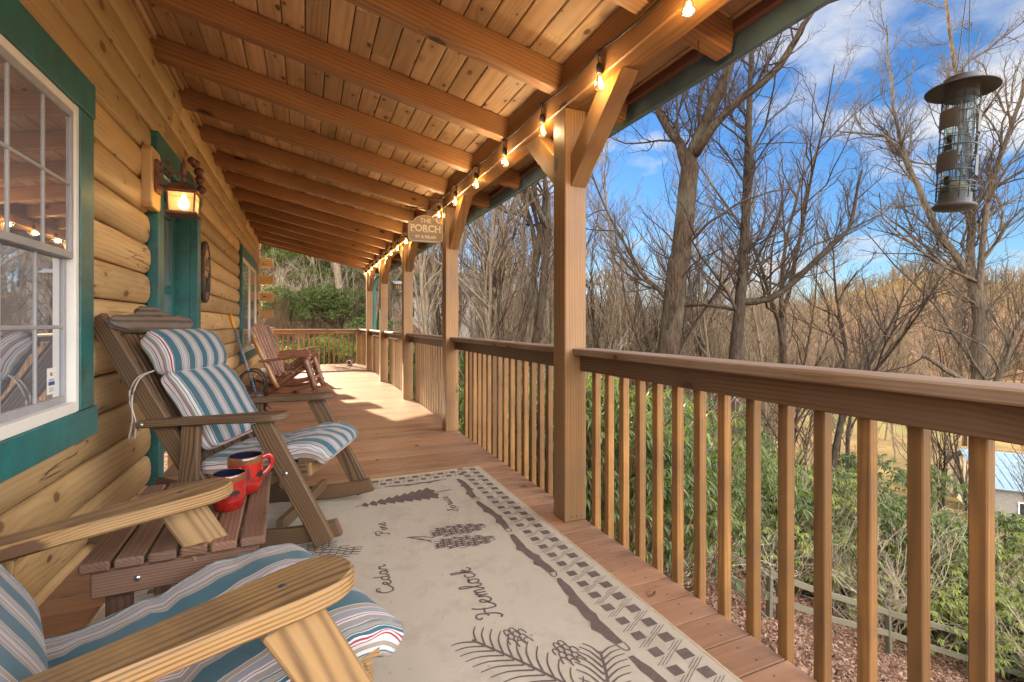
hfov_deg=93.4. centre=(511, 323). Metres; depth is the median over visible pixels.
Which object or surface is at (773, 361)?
bare tree
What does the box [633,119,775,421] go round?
bare tree
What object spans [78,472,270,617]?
side table
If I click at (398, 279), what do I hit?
rhododendron
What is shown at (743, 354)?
bare tree
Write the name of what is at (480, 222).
bare tree
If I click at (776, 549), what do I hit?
bare bush
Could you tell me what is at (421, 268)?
bare tree
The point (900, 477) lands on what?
rhododendron
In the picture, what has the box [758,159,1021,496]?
bare tree
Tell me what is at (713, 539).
rhododendron
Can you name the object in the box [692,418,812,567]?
rhododendron
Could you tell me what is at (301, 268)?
rhododendron
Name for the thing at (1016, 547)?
rhododendron
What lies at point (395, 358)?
porch railing
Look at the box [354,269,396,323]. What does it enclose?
bare tree
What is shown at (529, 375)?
rhododendron
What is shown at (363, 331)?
porch railing
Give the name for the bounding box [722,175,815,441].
bare tree
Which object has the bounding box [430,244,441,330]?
bare tree
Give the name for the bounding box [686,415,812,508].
rhododendron
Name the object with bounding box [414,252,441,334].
bare tree
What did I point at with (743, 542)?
bare bush
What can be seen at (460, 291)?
bare tree
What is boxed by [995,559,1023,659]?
rhododendron
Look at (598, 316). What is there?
bare tree
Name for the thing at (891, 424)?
bare tree
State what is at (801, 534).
rhododendron
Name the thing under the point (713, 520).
rhododendron
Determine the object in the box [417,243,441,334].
bare tree
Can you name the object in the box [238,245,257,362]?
window
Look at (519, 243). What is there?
bare tree
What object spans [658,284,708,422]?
bare tree
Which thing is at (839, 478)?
rhododendron
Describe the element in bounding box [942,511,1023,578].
rhododendron
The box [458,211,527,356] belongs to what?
bare tree
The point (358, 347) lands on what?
corner post
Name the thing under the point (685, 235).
bare tree
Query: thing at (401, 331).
bare bush
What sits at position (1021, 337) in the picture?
bare tree
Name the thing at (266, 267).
rhododendron
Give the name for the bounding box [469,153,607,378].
bare tree
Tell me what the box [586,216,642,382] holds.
bare tree
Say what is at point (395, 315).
bare bush
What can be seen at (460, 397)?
rhododendron
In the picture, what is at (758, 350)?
bare tree
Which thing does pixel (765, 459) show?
rhododendron
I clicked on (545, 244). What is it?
bare tree
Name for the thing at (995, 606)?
bare bush
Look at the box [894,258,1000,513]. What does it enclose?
bare tree
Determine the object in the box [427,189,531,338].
bare tree
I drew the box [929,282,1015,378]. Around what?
bare tree
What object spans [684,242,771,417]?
bare tree
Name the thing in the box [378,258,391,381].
porch post
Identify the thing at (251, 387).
iron rack
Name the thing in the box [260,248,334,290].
bare tree
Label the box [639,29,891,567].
bare tree
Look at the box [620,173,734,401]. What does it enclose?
bare tree
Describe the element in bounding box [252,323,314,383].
log rocker
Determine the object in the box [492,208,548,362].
bare tree
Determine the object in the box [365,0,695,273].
string lights
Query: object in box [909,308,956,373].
bare tree
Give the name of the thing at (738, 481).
rhododendron
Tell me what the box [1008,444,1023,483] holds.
bare tree
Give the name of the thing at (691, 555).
rhododendron
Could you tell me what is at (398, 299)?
bare tree
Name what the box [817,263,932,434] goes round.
bare tree
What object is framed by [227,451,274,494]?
mug
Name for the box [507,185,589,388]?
bare tree
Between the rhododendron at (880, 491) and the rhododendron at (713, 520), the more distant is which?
the rhododendron at (880, 491)
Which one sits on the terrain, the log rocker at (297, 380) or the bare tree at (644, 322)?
the bare tree at (644, 322)
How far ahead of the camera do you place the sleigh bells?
4.27 m
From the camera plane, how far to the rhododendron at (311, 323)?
21.42 m
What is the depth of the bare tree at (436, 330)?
20.10 m
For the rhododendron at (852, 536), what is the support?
on the terrain
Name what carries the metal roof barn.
on the terrain
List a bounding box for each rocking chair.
[0,478,403,681]
[87,306,373,548]
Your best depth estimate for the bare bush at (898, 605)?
11.02 m
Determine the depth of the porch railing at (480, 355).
3.82 m
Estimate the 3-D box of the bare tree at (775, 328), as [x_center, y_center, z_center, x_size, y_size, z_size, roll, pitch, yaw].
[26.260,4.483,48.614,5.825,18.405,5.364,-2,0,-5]
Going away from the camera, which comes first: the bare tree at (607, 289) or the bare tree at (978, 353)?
the bare tree at (978, 353)
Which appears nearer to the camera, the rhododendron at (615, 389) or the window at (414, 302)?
the rhododendron at (615, 389)
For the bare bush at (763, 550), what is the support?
on the terrain
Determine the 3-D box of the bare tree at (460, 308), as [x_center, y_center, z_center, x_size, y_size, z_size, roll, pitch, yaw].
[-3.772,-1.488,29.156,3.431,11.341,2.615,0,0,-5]
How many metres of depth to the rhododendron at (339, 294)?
23.75 m
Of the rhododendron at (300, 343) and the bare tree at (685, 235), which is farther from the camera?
the rhododendron at (300, 343)
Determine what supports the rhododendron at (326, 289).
on the terrain
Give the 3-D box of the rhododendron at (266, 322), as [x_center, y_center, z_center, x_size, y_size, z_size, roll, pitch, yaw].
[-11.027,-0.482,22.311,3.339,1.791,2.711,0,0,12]
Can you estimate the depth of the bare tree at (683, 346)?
30.39 m
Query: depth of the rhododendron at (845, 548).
13.90 m
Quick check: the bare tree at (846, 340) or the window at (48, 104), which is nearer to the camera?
the window at (48, 104)
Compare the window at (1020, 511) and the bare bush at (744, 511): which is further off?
the window at (1020, 511)
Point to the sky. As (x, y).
(819, 56)
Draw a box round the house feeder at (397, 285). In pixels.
[390,281,401,289]
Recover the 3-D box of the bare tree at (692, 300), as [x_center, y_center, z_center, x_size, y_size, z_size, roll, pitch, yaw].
[6.887,0.233,17.383,5.429,14.747,7.263,0,0,39]
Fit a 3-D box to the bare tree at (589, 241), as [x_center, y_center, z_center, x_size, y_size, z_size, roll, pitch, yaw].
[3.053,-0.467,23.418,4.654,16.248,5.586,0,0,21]
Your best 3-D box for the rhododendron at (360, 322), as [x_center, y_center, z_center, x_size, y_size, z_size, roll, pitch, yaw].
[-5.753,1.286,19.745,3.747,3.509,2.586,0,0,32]
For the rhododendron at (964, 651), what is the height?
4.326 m
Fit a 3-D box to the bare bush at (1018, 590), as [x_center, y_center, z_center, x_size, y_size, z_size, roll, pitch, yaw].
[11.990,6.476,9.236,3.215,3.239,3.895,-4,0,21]
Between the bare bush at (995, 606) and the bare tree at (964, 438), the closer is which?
the bare bush at (995, 606)
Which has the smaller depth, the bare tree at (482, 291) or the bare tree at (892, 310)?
the bare tree at (482, 291)
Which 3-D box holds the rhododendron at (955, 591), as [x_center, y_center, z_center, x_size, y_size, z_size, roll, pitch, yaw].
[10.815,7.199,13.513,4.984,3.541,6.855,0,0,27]
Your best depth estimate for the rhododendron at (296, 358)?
16.03 m
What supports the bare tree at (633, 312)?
on the terrain
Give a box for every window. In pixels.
[0,0,97,482]
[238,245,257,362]
[401,301,415,317]
[1018,502,1023,516]
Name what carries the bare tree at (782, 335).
on the terrain
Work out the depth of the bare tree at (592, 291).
20.47 m
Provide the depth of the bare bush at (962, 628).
12.09 m
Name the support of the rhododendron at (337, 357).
on the terrain
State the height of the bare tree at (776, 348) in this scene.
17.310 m
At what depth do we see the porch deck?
3.42 m
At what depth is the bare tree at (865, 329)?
65.33 m
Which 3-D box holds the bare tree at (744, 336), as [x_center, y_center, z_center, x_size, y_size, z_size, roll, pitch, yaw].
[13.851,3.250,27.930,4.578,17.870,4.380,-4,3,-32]
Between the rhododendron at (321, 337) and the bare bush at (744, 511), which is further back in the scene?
the rhododendron at (321, 337)
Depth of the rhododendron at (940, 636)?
12.53 m
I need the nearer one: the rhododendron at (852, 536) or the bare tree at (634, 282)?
the rhododendron at (852, 536)
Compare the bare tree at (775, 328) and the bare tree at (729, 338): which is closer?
the bare tree at (729, 338)
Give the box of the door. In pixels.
[139,130,201,485]
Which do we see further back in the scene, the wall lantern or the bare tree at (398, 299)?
the bare tree at (398, 299)
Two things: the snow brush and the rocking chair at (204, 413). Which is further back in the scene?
the snow brush
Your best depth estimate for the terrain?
50.17 m
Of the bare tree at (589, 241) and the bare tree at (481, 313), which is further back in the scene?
the bare tree at (481, 313)
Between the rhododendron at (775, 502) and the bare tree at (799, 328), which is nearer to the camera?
the rhododendron at (775, 502)
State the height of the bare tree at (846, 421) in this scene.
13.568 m
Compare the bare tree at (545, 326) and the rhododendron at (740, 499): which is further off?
the bare tree at (545, 326)
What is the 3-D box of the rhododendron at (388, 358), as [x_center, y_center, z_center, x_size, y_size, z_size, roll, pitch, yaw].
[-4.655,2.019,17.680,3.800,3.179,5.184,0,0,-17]
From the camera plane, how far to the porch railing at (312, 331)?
13.37 m
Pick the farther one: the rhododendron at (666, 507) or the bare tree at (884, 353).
the bare tree at (884, 353)
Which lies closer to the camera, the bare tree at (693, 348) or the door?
the door
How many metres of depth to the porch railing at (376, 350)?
10.98 m
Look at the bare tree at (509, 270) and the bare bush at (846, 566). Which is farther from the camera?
the bare tree at (509, 270)
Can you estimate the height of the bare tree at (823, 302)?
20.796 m
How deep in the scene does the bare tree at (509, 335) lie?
20.86 m
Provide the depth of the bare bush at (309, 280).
22.91 m
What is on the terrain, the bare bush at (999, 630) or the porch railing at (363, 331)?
the bare bush at (999, 630)
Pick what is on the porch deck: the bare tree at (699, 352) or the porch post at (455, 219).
the porch post at (455, 219)
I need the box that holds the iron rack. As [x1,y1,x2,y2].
[239,368,270,410]
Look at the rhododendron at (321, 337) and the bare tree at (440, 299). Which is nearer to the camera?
the rhododendron at (321, 337)
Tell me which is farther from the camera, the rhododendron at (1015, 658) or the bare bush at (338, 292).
the bare bush at (338, 292)
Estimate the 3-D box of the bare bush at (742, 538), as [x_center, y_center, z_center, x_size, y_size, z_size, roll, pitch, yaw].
[2.869,2.796,8.548,3.145,3.980,3.671,0,0,-39]
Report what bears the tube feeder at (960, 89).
hanging from the porch roof
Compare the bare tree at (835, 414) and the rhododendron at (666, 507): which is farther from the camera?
the bare tree at (835, 414)
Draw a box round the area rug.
[86,466,742,681]
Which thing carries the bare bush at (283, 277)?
on the terrain
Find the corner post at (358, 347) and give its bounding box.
[356,329,361,363]
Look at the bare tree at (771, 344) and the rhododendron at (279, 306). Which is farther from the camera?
the bare tree at (771, 344)
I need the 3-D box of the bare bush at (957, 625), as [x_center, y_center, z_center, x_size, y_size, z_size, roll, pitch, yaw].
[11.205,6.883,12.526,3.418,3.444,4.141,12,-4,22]
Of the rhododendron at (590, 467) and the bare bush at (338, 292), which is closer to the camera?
the rhododendron at (590, 467)
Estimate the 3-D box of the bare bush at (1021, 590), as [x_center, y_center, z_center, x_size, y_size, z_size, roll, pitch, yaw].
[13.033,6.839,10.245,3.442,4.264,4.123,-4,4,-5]
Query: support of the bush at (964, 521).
on the terrain
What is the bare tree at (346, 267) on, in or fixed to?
on the terrain
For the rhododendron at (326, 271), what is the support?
on the terrain
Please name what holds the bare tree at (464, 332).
on the terrain
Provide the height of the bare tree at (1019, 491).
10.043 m
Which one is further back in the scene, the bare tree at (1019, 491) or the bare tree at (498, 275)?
the bare tree at (1019, 491)
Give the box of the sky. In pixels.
[426,0,1023,312]
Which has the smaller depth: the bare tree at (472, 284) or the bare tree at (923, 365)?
the bare tree at (472, 284)
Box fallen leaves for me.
[261,283,1012,681]
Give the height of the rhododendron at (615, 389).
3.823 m
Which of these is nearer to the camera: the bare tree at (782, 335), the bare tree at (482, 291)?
the bare tree at (782, 335)
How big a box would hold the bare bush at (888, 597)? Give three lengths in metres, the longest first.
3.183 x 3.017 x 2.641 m
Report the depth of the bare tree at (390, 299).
21.88 m
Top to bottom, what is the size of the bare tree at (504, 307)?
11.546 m
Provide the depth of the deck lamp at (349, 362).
12.99 m
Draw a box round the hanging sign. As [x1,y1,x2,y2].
[406,196,444,243]
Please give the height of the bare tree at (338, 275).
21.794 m
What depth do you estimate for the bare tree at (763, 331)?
47.40 m
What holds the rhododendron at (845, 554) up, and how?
on the terrain
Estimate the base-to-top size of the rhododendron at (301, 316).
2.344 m
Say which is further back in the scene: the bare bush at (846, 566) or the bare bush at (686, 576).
the bare bush at (846, 566)
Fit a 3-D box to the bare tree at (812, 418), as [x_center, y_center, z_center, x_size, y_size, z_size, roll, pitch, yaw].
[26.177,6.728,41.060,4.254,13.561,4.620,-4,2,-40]
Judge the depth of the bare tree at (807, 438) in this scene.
30.41 m
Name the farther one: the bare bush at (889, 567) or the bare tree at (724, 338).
the bare tree at (724, 338)
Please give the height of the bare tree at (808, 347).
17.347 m
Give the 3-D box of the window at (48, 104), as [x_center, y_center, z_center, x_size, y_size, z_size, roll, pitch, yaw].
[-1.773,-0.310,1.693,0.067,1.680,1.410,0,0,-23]
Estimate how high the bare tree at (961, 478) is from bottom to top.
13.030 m
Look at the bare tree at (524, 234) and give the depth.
17.30 m
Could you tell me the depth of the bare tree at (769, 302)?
61.99 m
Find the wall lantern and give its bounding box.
[141,145,203,219]
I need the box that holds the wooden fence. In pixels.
[687,542,1023,677]
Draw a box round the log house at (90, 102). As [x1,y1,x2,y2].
[0,0,273,606]
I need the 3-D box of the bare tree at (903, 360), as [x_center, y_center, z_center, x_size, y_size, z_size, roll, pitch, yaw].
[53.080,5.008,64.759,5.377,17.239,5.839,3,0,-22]
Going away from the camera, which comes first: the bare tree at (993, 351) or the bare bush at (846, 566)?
the bare bush at (846, 566)
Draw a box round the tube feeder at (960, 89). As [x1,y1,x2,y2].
[924,0,1002,212]
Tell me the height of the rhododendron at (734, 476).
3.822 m
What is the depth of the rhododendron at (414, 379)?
16.36 m
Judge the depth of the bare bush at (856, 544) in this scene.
12.53 m
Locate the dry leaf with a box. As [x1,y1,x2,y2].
[648,590,654,595]
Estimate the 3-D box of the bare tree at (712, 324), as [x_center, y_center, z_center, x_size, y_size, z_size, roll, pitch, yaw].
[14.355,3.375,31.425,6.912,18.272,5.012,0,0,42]
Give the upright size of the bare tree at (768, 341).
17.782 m
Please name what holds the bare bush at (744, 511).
on the terrain
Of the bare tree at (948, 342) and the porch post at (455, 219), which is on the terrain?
the bare tree at (948, 342)
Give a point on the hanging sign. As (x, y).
(425, 229)
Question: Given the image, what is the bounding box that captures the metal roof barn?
[941,449,1023,523]
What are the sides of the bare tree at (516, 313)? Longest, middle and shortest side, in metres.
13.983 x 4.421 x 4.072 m
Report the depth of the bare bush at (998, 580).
11.70 m
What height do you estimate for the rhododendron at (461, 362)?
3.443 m
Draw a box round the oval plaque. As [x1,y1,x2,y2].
[201,241,210,302]
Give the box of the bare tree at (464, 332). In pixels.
[388,273,482,350]
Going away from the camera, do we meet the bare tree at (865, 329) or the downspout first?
the downspout
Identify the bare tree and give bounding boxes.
[307,257,317,285]
[328,261,358,291]
[333,262,343,328]
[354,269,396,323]
[379,266,401,329]
[388,273,482,350]
[388,276,401,317]
[395,230,467,333]
[413,245,441,334]
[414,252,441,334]
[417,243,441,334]
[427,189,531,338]
[427,238,474,330]
[427,248,461,331]
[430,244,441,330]
[434,216,482,336]
[458,181,553,339]
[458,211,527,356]
[458,238,477,337]
[459,197,553,337]
[459,198,529,335]
[459,221,506,338]
[461,195,547,341]
[463,182,550,389]
[463,203,529,337]
[464,240,503,338]
[466,206,516,339]
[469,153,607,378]
[478,204,527,310]
[483,181,553,371]
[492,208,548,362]
[498,154,604,368]
[500,181,553,341]
[500,257,522,340]
[504,239,539,333]
[505,232,544,361]
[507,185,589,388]
[526,201,553,342]
[538,177,624,330]
[542,183,596,339]
[548,306,628,348]
[586,0,880,428]
[586,129,689,383]
[586,162,624,379]
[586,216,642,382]
[586,220,648,348]
[586,257,627,376]
[586,270,603,381]
[587,192,659,383]
[591,189,731,408]
[598,231,663,351]
[600,267,651,394]
[604,257,733,390]
[609,116,790,354]
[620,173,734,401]
[621,241,650,389]
[624,276,651,391]
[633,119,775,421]
[636,238,704,354]
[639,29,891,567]
[640,210,778,396]
[643,232,689,393]
[643,265,727,355]
[646,259,695,400]
[654,271,696,419]
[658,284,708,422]
[663,28,958,421]
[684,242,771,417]
[686,231,739,428]
[688,327,777,417]
[689,250,774,419]
[689,299,774,405]
[701,313,755,407]
[703,273,775,415]
[708,164,813,450]
[711,229,777,440]
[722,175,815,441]
[726,282,793,449]
[730,267,806,412]
[739,307,775,419]
[740,282,816,449]
[742,321,802,437]
[747,283,848,365]
[751,285,795,456]
[753,291,804,434]
[756,285,824,359]
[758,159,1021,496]
[758,282,801,407]
[761,184,915,476]
[762,311,795,442]
[767,263,813,363]
[777,223,858,440]
[794,311,839,466]
[796,295,822,444]
[800,332,846,465]
[803,0,1023,381]
[806,281,864,411]
[810,293,916,479]
[812,307,906,447]
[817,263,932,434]
[830,329,854,425]
[839,308,860,424]
[839,334,856,457]
[845,294,895,369]
[846,306,878,359]
[864,262,925,371]
[870,293,905,440]
[876,294,918,458]
[883,307,964,460]
[888,302,934,375]
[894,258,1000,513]
[896,296,945,471]
[900,328,990,522]
[906,243,1023,445]
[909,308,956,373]
[926,303,968,373]
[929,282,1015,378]
[934,253,1023,377]
[989,325,1001,376]
[991,329,1017,381]
[1004,449,1023,508]
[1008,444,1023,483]
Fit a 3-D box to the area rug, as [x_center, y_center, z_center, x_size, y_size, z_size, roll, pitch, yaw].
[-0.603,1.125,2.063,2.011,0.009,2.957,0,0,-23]
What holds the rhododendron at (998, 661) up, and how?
on the terrain
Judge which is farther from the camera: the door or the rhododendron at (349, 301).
the rhododendron at (349, 301)
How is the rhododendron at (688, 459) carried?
on the terrain
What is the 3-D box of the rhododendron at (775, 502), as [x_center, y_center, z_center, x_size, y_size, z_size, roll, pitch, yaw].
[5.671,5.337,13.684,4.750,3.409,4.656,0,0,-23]
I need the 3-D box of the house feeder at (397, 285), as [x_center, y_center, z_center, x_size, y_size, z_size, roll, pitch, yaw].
[-2.367,-1.018,10.084,0.300,0.605,0.252,0,0,-35]
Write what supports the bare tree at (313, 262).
on the terrain
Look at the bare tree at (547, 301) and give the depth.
43.68 m
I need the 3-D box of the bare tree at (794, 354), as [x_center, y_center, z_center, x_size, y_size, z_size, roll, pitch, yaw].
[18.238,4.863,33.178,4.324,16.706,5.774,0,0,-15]
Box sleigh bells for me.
[187,156,206,193]
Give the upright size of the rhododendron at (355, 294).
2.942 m
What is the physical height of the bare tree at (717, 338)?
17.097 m
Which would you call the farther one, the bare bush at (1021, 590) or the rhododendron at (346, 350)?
the rhododendron at (346, 350)
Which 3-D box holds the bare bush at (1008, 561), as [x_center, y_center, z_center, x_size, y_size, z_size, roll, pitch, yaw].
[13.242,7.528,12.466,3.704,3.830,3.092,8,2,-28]
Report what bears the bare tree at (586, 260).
on the terrain
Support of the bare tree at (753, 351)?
on the terrain
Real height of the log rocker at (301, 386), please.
1.149 m
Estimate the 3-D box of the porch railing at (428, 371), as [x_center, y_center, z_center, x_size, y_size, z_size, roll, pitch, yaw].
[-1.077,0.700,6.252,0.145,1.121,2.220,0,0,-23]
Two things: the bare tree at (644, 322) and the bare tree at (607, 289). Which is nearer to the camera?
the bare tree at (644, 322)
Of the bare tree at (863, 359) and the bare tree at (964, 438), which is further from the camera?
the bare tree at (964, 438)
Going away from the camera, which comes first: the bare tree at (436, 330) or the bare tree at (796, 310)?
the bare tree at (436, 330)
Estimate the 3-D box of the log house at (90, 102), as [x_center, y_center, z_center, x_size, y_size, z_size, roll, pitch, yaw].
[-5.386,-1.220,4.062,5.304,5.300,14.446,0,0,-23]
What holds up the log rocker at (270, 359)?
on the porch deck
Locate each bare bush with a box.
[261,252,311,322]
[265,252,347,288]
[271,267,333,318]
[279,261,298,291]
[283,265,363,337]
[344,290,461,374]
[362,290,401,329]
[648,393,807,579]
[664,447,744,587]
[709,501,775,573]
[712,453,776,558]
[731,471,847,590]
[737,454,832,583]
[761,448,906,611]
[768,515,906,626]
[795,438,964,610]
[804,485,967,633]
[808,497,898,613]
[840,505,1023,669]
[884,566,1023,681]
[885,563,1022,651]
[886,561,1023,681]
[905,523,1023,652]
[959,569,1023,635]
[963,575,1023,679]
[995,570,1023,615]
[997,590,1023,649]
[998,538,1020,675]
[1010,556,1023,654]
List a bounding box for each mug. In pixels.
[209,468,245,511]
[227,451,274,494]
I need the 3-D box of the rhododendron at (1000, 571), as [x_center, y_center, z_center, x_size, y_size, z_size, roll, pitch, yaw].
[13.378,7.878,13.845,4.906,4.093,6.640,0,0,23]
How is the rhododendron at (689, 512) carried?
on the terrain
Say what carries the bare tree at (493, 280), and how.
on the terrain
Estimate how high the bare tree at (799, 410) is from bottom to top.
12.768 m
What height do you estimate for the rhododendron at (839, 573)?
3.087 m
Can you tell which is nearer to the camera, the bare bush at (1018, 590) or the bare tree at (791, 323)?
the bare bush at (1018, 590)
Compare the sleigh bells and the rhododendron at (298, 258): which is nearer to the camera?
the sleigh bells
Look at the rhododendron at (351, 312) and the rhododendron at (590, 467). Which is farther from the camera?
the rhododendron at (351, 312)
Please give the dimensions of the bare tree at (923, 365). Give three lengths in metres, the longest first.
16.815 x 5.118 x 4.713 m
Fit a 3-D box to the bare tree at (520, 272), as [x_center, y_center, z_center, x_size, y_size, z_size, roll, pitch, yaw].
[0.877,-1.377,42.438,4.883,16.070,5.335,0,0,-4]
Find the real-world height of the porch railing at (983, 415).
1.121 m
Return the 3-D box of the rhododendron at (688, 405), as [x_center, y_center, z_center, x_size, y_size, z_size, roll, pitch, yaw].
[0.863,2.495,6.408,4.150,3.884,2.894,0,0,-8]
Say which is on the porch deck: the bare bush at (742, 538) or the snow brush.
the snow brush
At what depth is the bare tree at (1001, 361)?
57.68 m
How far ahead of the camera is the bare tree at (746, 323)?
44.81 m
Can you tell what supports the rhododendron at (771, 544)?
on the terrain
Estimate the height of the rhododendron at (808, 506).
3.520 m
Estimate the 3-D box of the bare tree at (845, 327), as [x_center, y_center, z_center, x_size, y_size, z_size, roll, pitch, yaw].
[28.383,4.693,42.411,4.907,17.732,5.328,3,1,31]
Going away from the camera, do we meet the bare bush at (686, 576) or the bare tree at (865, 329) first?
the bare bush at (686, 576)
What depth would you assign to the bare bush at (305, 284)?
23.77 m
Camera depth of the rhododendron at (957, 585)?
11.60 m
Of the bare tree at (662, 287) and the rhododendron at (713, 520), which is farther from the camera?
the bare tree at (662, 287)
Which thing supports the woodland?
on the terrain
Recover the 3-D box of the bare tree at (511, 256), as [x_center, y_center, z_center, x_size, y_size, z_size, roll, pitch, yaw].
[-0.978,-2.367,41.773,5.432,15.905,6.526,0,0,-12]
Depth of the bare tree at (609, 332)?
19.16 m
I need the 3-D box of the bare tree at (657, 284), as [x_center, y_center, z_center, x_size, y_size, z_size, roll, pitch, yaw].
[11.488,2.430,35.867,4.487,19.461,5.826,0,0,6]
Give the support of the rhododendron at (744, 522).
on the terrain
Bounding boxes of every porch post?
[365,271,374,370]
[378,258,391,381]
[399,241,417,398]
[435,196,471,431]
[525,67,637,522]
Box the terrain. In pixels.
[164,250,1023,681]
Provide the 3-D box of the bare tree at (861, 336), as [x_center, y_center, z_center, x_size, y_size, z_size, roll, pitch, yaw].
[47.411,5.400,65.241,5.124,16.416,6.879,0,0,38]
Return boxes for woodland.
[520,254,1023,383]
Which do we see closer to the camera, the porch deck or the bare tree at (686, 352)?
the porch deck
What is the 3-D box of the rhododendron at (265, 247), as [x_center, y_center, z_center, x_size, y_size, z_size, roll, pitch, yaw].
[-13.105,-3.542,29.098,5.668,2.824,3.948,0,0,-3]
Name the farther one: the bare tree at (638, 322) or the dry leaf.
the bare tree at (638, 322)
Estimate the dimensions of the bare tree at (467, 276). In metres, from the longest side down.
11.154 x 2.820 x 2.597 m
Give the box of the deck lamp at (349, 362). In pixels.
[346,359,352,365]
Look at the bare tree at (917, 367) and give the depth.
34.00 m
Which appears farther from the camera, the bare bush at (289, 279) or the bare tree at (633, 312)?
the bare tree at (633, 312)
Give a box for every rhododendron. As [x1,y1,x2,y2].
[259,297,299,327]
[260,245,306,283]
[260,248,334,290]
[260,283,310,344]
[261,244,280,282]
[261,244,317,286]
[268,248,344,285]
[270,248,323,283]
[276,335,352,362]
[280,346,345,364]
[284,298,326,345]
[284,334,341,355]
[287,262,394,320]
[292,286,337,338]
[296,283,352,338]
[296,337,362,363]
[304,287,379,341]
[315,337,362,363]
[316,351,362,363]
[321,283,364,323]
[327,286,379,326]
[327,303,391,337]
[341,315,414,344]
[347,266,365,290]
[348,267,429,316]
[352,339,414,384]
[388,359,463,395]
[413,352,521,399]
[458,372,717,564]
[458,383,771,582]
[458,387,463,428]
[496,373,651,467]
[496,398,671,531]
[496,402,813,589]
[496,416,671,531]
[496,424,717,561]
[508,363,545,393]
[553,439,764,555]
[630,490,736,581]
[631,439,767,593]
[667,432,717,566]
[669,430,777,486]
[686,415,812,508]
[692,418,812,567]
[706,479,745,567]
[707,460,777,556]
[707,482,856,580]
[716,464,880,594]
[731,464,806,513]
[740,472,805,558]
[742,466,892,587]
[761,495,885,591]
[765,442,967,584]
[794,494,967,634]
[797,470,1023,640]
[800,499,904,590]
[801,524,886,594]
[803,502,900,594]
[806,502,1023,658]
[807,452,967,520]
[809,484,906,561]
[832,530,999,638]
[836,530,1007,642]
[838,575,1008,643]
[840,532,1023,678]
[845,509,1023,673]
[885,559,1023,678]
[939,535,1023,678]
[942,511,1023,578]
[958,576,1023,681]
[960,538,1023,636]
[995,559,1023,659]
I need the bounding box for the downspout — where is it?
[373,274,379,329]
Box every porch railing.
[273,329,355,365]
[359,329,365,365]
[369,330,387,381]
[383,331,401,390]
[407,333,441,418]
[450,337,553,496]
[573,348,1023,681]
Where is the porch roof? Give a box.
[132,0,833,274]
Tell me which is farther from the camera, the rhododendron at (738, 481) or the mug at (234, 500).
the rhododendron at (738, 481)
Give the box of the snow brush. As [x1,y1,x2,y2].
[228,313,261,396]
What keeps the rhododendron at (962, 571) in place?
on the terrain
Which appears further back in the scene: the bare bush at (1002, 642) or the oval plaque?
the bare bush at (1002, 642)
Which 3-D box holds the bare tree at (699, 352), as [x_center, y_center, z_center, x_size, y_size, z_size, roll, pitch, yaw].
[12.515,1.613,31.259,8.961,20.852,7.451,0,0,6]
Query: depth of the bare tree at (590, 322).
32.96 m
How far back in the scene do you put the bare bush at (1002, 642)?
11.73 m
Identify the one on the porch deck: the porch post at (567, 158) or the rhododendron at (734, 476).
the porch post at (567, 158)
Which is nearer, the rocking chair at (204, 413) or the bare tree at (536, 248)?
the rocking chair at (204, 413)
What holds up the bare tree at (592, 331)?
on the terrain
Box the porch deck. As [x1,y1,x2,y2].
[38,363,817,681]
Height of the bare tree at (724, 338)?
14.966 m
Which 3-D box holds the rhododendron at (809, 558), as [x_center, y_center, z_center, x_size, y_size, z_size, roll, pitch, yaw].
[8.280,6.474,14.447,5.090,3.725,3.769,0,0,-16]
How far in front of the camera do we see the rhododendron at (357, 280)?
28.62 m
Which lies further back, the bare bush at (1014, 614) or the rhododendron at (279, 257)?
the rhododendron at (279, 257)
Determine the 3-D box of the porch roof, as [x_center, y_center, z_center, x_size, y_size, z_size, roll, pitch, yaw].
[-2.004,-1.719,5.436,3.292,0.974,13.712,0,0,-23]
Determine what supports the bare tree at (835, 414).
on the terrain
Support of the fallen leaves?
on the terrain
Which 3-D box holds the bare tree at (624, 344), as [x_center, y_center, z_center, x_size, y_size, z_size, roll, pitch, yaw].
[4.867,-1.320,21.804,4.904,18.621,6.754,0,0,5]
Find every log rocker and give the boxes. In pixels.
[246,323,324,390]
[248,323,328,396]
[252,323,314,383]
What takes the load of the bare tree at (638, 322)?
on the terrain
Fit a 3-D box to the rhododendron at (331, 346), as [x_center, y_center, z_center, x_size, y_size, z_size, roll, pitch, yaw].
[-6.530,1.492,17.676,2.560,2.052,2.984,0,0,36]
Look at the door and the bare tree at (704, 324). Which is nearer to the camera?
the door
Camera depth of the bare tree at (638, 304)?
31.00 m
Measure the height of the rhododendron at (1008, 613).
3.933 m
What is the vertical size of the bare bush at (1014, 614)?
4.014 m
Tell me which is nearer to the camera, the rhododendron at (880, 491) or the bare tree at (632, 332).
the rhododendron at (880, 491)
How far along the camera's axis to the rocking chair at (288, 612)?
0.91 m
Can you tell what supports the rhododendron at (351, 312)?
on the terrain
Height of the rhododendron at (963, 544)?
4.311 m
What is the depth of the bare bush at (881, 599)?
12.01 m

